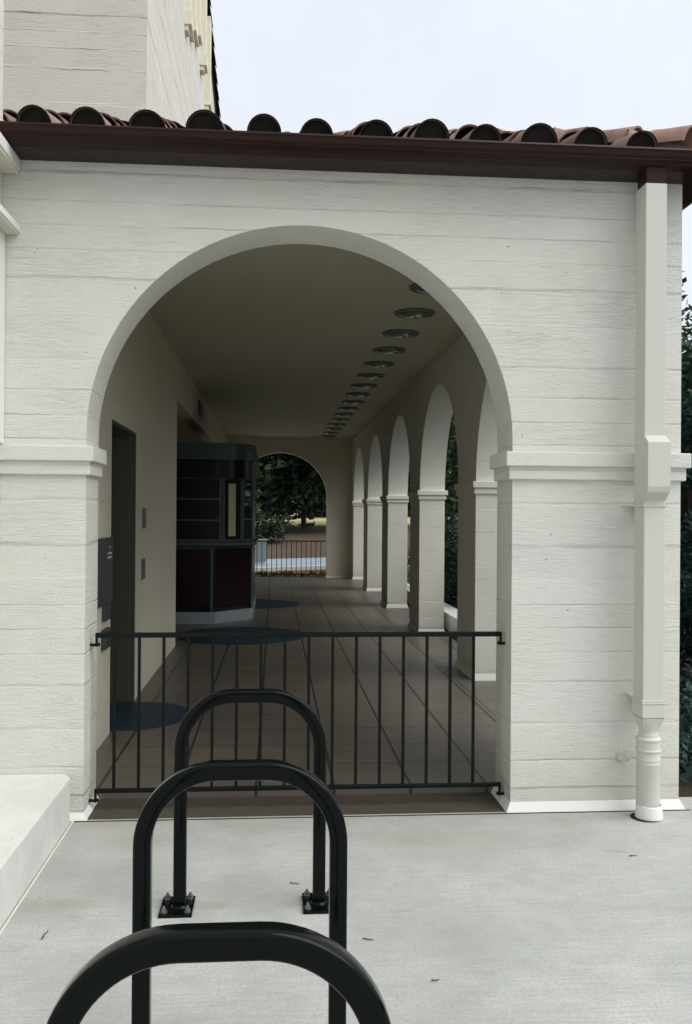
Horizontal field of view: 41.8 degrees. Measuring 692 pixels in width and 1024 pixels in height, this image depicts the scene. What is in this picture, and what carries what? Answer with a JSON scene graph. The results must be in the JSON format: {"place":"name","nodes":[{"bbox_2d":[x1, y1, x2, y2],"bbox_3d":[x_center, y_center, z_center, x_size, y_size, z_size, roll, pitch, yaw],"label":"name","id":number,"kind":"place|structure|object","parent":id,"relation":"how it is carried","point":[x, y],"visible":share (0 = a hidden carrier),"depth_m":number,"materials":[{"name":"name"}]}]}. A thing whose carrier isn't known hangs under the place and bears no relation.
{"place":"outdoors","nodes":[
{"label":"outdoors","id":0,"kind":"place"},
{"bbox_2d":[96,577,495,798],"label":"arcade floor","id":1,"kind":"structure","parent":0,"point":[338,605],"depth_m":7.24,"materials":[{"name":"tile"}]},
{"bbox_2d":[110,702,189,729],"bbox_3d":[-1.616,1.507,6.731,0.940,0.004,0.940,0,0,-5],"label":"floor disc","id":2,"kind":"object","parent":1,"relation":"on","point":[126,715],"visible":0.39,"depth_m":6.74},
{"bbox_2d":[175,442,258,623],"bbox_3d":[-2.512,0.287,13.646,2.345,2.470,2.796,0,0,-5],"label":"ticket booth","id":3,"kind":"object","parent":1,"relation":"on","point":[217,539],"visible":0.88,"depth_m":12.38,"materials":[{"name":"red laminate"}]},
{"bbox_2d":[225,479,239,538],"bbox_3d":[-1.566,-0.036,12.488,0.267,0.825,0.014,1,0,-43],"label":"window","id":4,"kind":"structure","parent":3,"relation":"in","point":[232,486],"depth_m":12.48,"materials":[{"name":"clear glass"}]},
{"bbox_2d":[244,480,250,538],"bbox_3d":[-1.395,-0.034,12.796,0.010,0.825,0.298,0,0,15],"label":"window","id":5,"kind":"structure","parent":3,"relation":"in","point":[247,484],"depth_m":12.79,"materials":[{"name":"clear glass"}]},
{"bbox_2d":[178,627,303,644],"bbox_3d":[-1.288,1.521,11.210,1.600,0.004,1.600,0,0,-5],"label":"floor disc","id":6,"kind":"object","parent":1,"relation":"on","point":[241,640],"visible":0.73,"depth_m":10.92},
{"bbox_2d":[254,599,298,608],"bbox_3d":[-1.577,1.529,15.120,1.580,0.004,1.580,0,0,-5],"label":"floor disc","id":7,"kind":"object","parent":1,"relation":"on","point":[263,603],"visible":0.47,"depth_m":15.15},
{"bbox_2d":[255,557,408,566],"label":"road","id":8,"kind":"structure","parent":0,"point":[308,561],"depth_m":28.85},
{"bbox_2d":[255,539,267,564],"bbox_3d":[-2.758,1.222,27.365,0.790,0.800,0.660,0,0,-5],"label":"utility box","id":9,"kind":"object","parent":8,"relation":"on","point":[260,548],"visible":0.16,"depth_m":27.09,"materials":[{"name":"grey metal"}]},
{"bbox_2d":[0,797,691,1023],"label":"pavement","id":10,"kind":"structure","parent":0,"point":[560,918],"depth_m":3.50,"materials":[{"name":"concrete"}]},
{"bbox_2d":[0,774,69,928],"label":"concrete plinth","id":11,"kind":"structure","parent":10,"relation":"on","point":[34,816],"depth_m":3.96,"materials":[{"name":"white concrete"}]},
{"bbox_2d":[0,820,74,934],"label":"pavement joint","id":12,"kind":"object","parent":10,"relation":"on","point":[32,883],"visible":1,"depth_m":3.80,"materials":[{"name":"concrete"}]},
{"bbox_2d":[46,921,390,1023],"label":"bike rack hoop","id":13,"kind":"object","parent":10,"relation":"on","point":[342,971],"visible":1,"depth_m":1.50,"materials":[{"name":"black metal"}]},
{"bbox_2d":[131,759,347,1023],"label":"bike rack hoop","id":14,"kind":"object","parent":10,"relation":"on","point":[311,785],"visible":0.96,"depth_m":2.52,"materials":[{"name":"black metal"}]},
{"bbox_2d":[158,689,328,917],"bbox_3d":[-0.382,1.129,3.581,0.683,0.856,0.175,0,0,-5],"label":"bike rack hoop","id":15,"kind":"object","parent":10,"relation":"on","point":[179,903],"visible":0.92,"depth_m":3.56,"materials":[{"name":"black metal"}]},
{"bbox_2d":[74,809,689,821],"bbox_3d":[0.224,1.563,4.667,3.202,0.004,0.007,0,0,-5],"label":"pavement crack","id":16,"kind":"object","parent":10,"relation":"on","point":[382,815],"visible":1,"depth_m":4.67,"materials":[{"name":"grey concrete"}]},
{"bbox_2d":[210,0,691,352],"label":"sky","id":17,"kind":"structure","parent":0,"point":[507,65],"materials":[{"name":"white"}]},
{"bbox_2d":[255,514,691,796],"bbox_3d":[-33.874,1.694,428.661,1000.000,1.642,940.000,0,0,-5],"label":"ground","id":18,"kind":"structure","parent":0,"point":[315,532],"depth_m":36.92,"materials":[{"name":"soil"}]},
{"bbox_2d":[0,0,20,443],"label":"adjoining building","id":19,"kind":"structure","parent":18,"relation":"on","point":[10,161],"depth_m":4.50,"materials":[{"name":"white paint"}]},
{"bbox_2d":[3,0,220,126],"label":"tower building","id":20,"kind":"structure","parent":18,"relation":"on","point":[125,60],"depth_m":8.45,"materials":[{"name":"paint"}]},
{"bbox_2d":[255,486,293,542],"bbox_3d":[-5.480,0.049,39.500,5.536,3.179,4.946,0,0,45],"label":"broadleaf bush","id":21,"kind":"object","parent":18,"relation":"on","point":[272,529],"visible":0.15,"depth_m":38.98,"materials":[{"name":"green plant"}]},
{"bbox_2d":[255,569,317,576],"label":"yellow flowers","id":22,"kind":"object","parent":18,"relation":"on","point":[285,572],"visible":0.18,"depth_m":22.73,"materials":[{"name":"orange plant"}]},
{"bbox_2d":[88,792,504,819],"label":"sill","id":23,"kind":"structure","parent":18,"relation":"on","point":[242,806],"depth_m":4.81,"materials":[{"name":"concrete"}]},
{"bbox_2d":[277,569,325,575],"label":"red flowers","id":24,"kind":"object","parent":18,"relation":"on","point":[295,573],"visible":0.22,"depth_m":22.64,"materials":[{"name":"red plant"}]},
{"bbox_2d":[255,562,409,571],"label":"kerb","id":25,"kind":"structure","parent":18,"relation":"on","point":[308,567],"depth_m":25.20,"materials":[{"name":"white concrete"}]},
{"bbox_2d":[255,570,409,577],"bbox_3d":[-1.301,1.605,22.825,6.182,0.285,1.743,0,0,-5],"label":"bed foliage","id":26,"kind":"object","parent":18,"relation":"on","point":[322,572],"visible":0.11,"depth_m":22.63,"materials":[{"name":"green plant"}]},
{"bbox_2d":[0,104,691,820],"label":"arcade building","id":27,"kind":"structure","parent":18,"relation":"on","point":[258,278],"depth_m":4.78,"materials":[{"name":"white paint"}]},
{"bbox_2d":[97,537,112,620],"bbox_3d":[-1.566,0.439,5.879,0.029,0.540,0.570,0,0,-5],"label":"wall sign","id":28,"kind":"object","parent":27,"relation":"attached to","point":[105,576],"visible":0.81,"depth_m":5.88,"materials":[{"name":"grey metal"}]},
{"bbox_2d":[101,627,110,649],"bbox_3d":[-1.574,0.829,5.948,0.029,0.130,0.190,0,0,-5],"label":"wall box","id":29,"kind":"object","parent":27,"relation":"attached to","point":[105,643],"visible":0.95,"depth_m":5.89,"materials":[{"name":"grey metal"}]},
{"bbox_2d":[110,435,131,700],"bbox_3d":[-2.131,0.436,7.221,0.815,2.136,0.034,0,0,-5],"label":"door","id":30,"kind":"structure","parent":27,"relation":"in","point":[121,445],"depth_m":7.23,"materials":[{"name":"brown paint"}]},
{"bbox_2d":[140,557,145,580],"bbox_3d":[-1.717,0.483,7.673,0.012,0.190,0.250,0,0,-5],"label":"wall plate","id":31,"kind":"object","parent":27,"relation":"attached to","point":[142,568],"depth_m":7.60,"materials":[{"name":"grey metal"}]},
{"bbox_2d":[141,507,145,529],"bbox_3d":[-1.716,0.053,7.694,0.012,0.190,0.250,0,0,-5],"label":"wall plate","id":32,"kind":"object","parent":27,"relation":"attached to","point":[143,517],"depth_m":7.64,"materials":[{"name":"grey metal"}]},
{"bbox_2d":[198,400,202,417],"bbox_3d":[-2.140,-1.516,13.351,0.033,0.210,0.550,0,0,-5],"label":"wall speaker","id":33,"kind":"object","parent":27,"relation":"attached to","point":[200,409],"depth_m":13.17,"materials":[{"name":"grey plastic"}]},
{"bbox_2d":[255,540,325,574],"bbox_3d":[-1.562,1.080,21.532,2.151,0.811,0.024,0,0,-5],"label":"railing","id":34,"kind":"object","parent":27,"relation":"attached to","point":[286,541],"visible":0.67,"depth_m":21.54,"materials":[{"name":"black metal"}]},
{"bbox_2d":[88,631,504,802],"bbox_3d":[-0.235,1.075,4.794,2.213,0.881,0.024,0,0,-5],"label":"arch railing","id":35,"kind":"object","parent":27,"relation":"attached to","point":[285,635],"visible":0.94,"depth_m":4.79,"materials":[{"name":"black metal"}]},
{"bbox_2d":[321,435,336,437],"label":"ceiling light","id":36,"kind":"object","parent":27,"relation":"attached to","point":[328,436],"visible":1,"depth_m":20.40,"materials":[{"name":"grey"}]},
{"bbox_2d":[323,432,338,434],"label":"ceiling light","id":37,"kind":"object","parent":27,"relation":"attached to","point":[330,433],"visible":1,"depth_m":19.52,"materials":[{"name":"grey"}]},
{"bbox_2d":[325,428,342,430],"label":"ceiling light","id":38,"kind":"object","parent":27,"relation":"attached to","point":[333,429],"visible":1,"depth_m":18.62,"materials":[{"name":"grey"}]},
{"bbox_2d":[328,423,345,426],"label":"ceiling light","id":39,"kind":"object","parent":27,"relation":"attached to","point":[336,424],"visible":1,"depth_m":17.71,"materials":[{"name":"grey"}]},
{"bbox_2d":[330,418,349,421],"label":"ceiling light","id":40,"kind":"object","parent":27,"relation":"attached to","point":[339,419],"visible":1,"depth_m":16.82,"materials":[{"name":"grey"}]},
{"bbox_2d":[334,413,353,416],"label":"ceiling light","id":41,"kind":"object","parent":27,"relation":"attached to","point":[343,414],"visible":1,"depth_m":15.93,"materials":[{"name":"grey"}]},
{"bbox_2d":[337,407,358,410],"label":"ceiling light","id":42,"kind":"object","parent":27,"relation":"attached to","point":[347,408],"visible":1,"depth_m":15.03,"materials":[{"name":"grey"}]},
{"bbox_2d":[341,400,363,404],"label":"ceiling light","id":43,"kind":"object","parent":27,"relation":"attached to","point":[352,402],"visible":1,"depth_m":14.12,"materials":[{"name":"grey"}]},
{"bbox_2d":[346,392,369,396],"bbox_3d":[0.175,-1.713,13.331,0.364,0.048,0.364,0,0,-5],"label":"ceiling light","id":44,"kind":"object","parent":27,"relation":"attached to","point":[357,394],"visible":1,"depth_m":13.23,"materials":[{"name":"grey"}]},
{"bbox_2d":[351,383,376,388],"bbox_3d":[0.246,-1.714,12.432,0.364,0.048,0.364,0,0,-5],"label":"ceiling light","id":45,"kind":"object","parent":27,"relation":"attached to","point":[363,385],"visible":1,"depth_m":12.33,"materials":[{"name":"grey"}]},
{"bbox_2d":[357,373,384,378],"bbox_3d":[0.317,-1.716,11.534,0.364,0.048,0.364,0,0,-5],"label":"ceiling light","id":46,"kind":"object","parent":27,"relation":"attached to","point":[370,375],"visible":1,"depth_m":11.44,"materials":[{"name":"grey"}]},
{"bbox_2d":[364,361,394,367],"bbox_3d":[0.388,-1.718,10.636,0.364,0.048,0.364,0,0,-5],"label":"ceiling light","id":47,"kind":"object","parent":27,"relation":"attached to","point":[378,364],"visible":1,"depth_m":10.54,"materials":[{"name":"grey"}]},
{"bbox_2d":[372,346,405,354],"bbox_3d":[0.459,-1.720,9.738,0.364,0.048,0.364,0,0,-5],"label":"ceiling light","id":48,"kind":"object","parent":27,"relation":"attached to","point":[389,350],"visible":1,"depth_m":9.65,"materials":[{"name":"grey"}]},
{"bbox_2d":[382,329,418,338],"bbox_3d":[0.530,-1.722,8.840,0.364,0.048,0.364,0,0,-5],"label":"ceiling light","id":49,"kind":"object","parent":27,"relation":"attached to","point":[400,333],"visible":1,"depth_m":8.75,"materials":[{"name":"grey"}]},
{"bbox_2d":[394,308,434,318],"bbox_3d":[0.601,-1.724,7.941,0.364,0.048,0.364,0,0,-5],"label":"ceiling light","id":50,"kind":"object","parent":27,"relation":"attached to","point":[413,313],"visible":1,"depth_m":7.86,"materials":[{"name":"grey"}]},
{"bbox_2d":[409,283,428,293],"bbox_3d":[0.672,-1.725,7.043,0.364,0.048,0.364,0,0,-5],"label":"ceiling light","id":51,"kind":"object","parent":27,"relation":"attached to","point":[415,288],"visible":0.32,"depth_m":7.02,"materials":[{"name":"grey"}]},
{"bbox_2d":[616,167,670,821],"bbox_3d":[1.550,-0.093,4.683,0.214,3.333,0.271,0,0,-5],"label":"drainpipe","id":52,"kind":"object","parent":27,"relation":"attached to","point":[652,464],"visible":1,"depth_m":4.62,"materials":[{"name":"white metal"}]},
{"bbox_2d":[255,474,456,517],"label":"shrubbery","id":53,"kind":"object","parent":18,"relation":"on","point":[279,511],"depth_m":80.37,"materials":[{"name":"green plant"}]},
{"bbox_2d":[255,421,457,528],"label":"oak tree","id":54,"kind":"object","parent":18,"relation":"on","point":[281,476],"visible":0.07,"depth_m":44.90,"materials":[{"name":"green plant"}]},
{"bbox_2d":[316,432,457,516],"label":"oak tree","id":55,"kind":"object","parent":18,"relation":"on","point":[449,507],"visible":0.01,"depth_m":78.33,"materials":[{"name":"green plant"}]},
{"bbox_2d":[407,583,456,630],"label":"garden kerb","id":56,"kind":"structure","parent":18,"relation":"on","point":[450,618],"depth_m":12.42,"materials":[{"name":"white concrete"}]},
{"bbox_2d":[407,510,457,586],"bbox_3d":[2.229,0.839,19.301,2.094,1.796,2.051,0,0,22],"label":"broadleaf bush","id":57,"kind":"object","parent":18,"relation":"on","point":[451,520],"visible":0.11,"depth_m":19.02,"materials":[{"name":"green plant"}]},
{"bbox_2d":[444,521,457,602],"bbox_3d":[2.397,0.847,16.184,2.116,1.790,2.274,0,0,-5],"label":"broadleaf bush","id":58,"kind":"object","parent":18,"relation":"on","point":[449,548],"visible":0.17,"depth_m":16.06,"materials":[{"name":"green plant"}]},
{"bbox_2d":[449,524,457,561],"bbox_3d":[2.595,0.695,13.526,2.150,2.062,2.102,0,0,-5],"label":"broadleaf bush","id":59,"kind":"object","parent":18,"relation":"on","point":[456,547],"visible":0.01,"depth_m":13.37,"materials":[{"name":"green plant"}]},
{"bbox_2d":[445,313,691,504],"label":"oak tree","id":60,"kind":"object","parent":18,"relation":"on","point":[452,465],"visible":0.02,"depth_m":23.21,"materials":[{"name":"green plant"}]},
{"bbox_2d":[447,271,691,502],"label":"oak tree","id":61,"kind":"object","parent":18,"relation":"on","point":[452,426],"depth_m":30.85,"materials":[{"name":"green plant"}]},
{"bbox_2d":[679,391,691,668],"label":"conifer shrub","id":62,"kind":"object","parent":18,"relation":"on","point":[686,527],"visible":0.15,"depth_m":8.04,"materials":[{"name":"green plant"}]},
{"bbox_2d":[679,657,691,781],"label":"ground cover","id":63,"kind":"object","parent":18,"relation":"on","point":[685,731],"visible":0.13,"depth_m":6.07,"materials":[{"name":"green plant"}]},
{"bbox_2d":[680,336,691,618],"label":"oak tree","id":64,"kind":"object","parent":18,"relation":"on","point":[686,372],"visible":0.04,"depth_m":13.70,"materials":[{"name":"green plant"}]}
]}

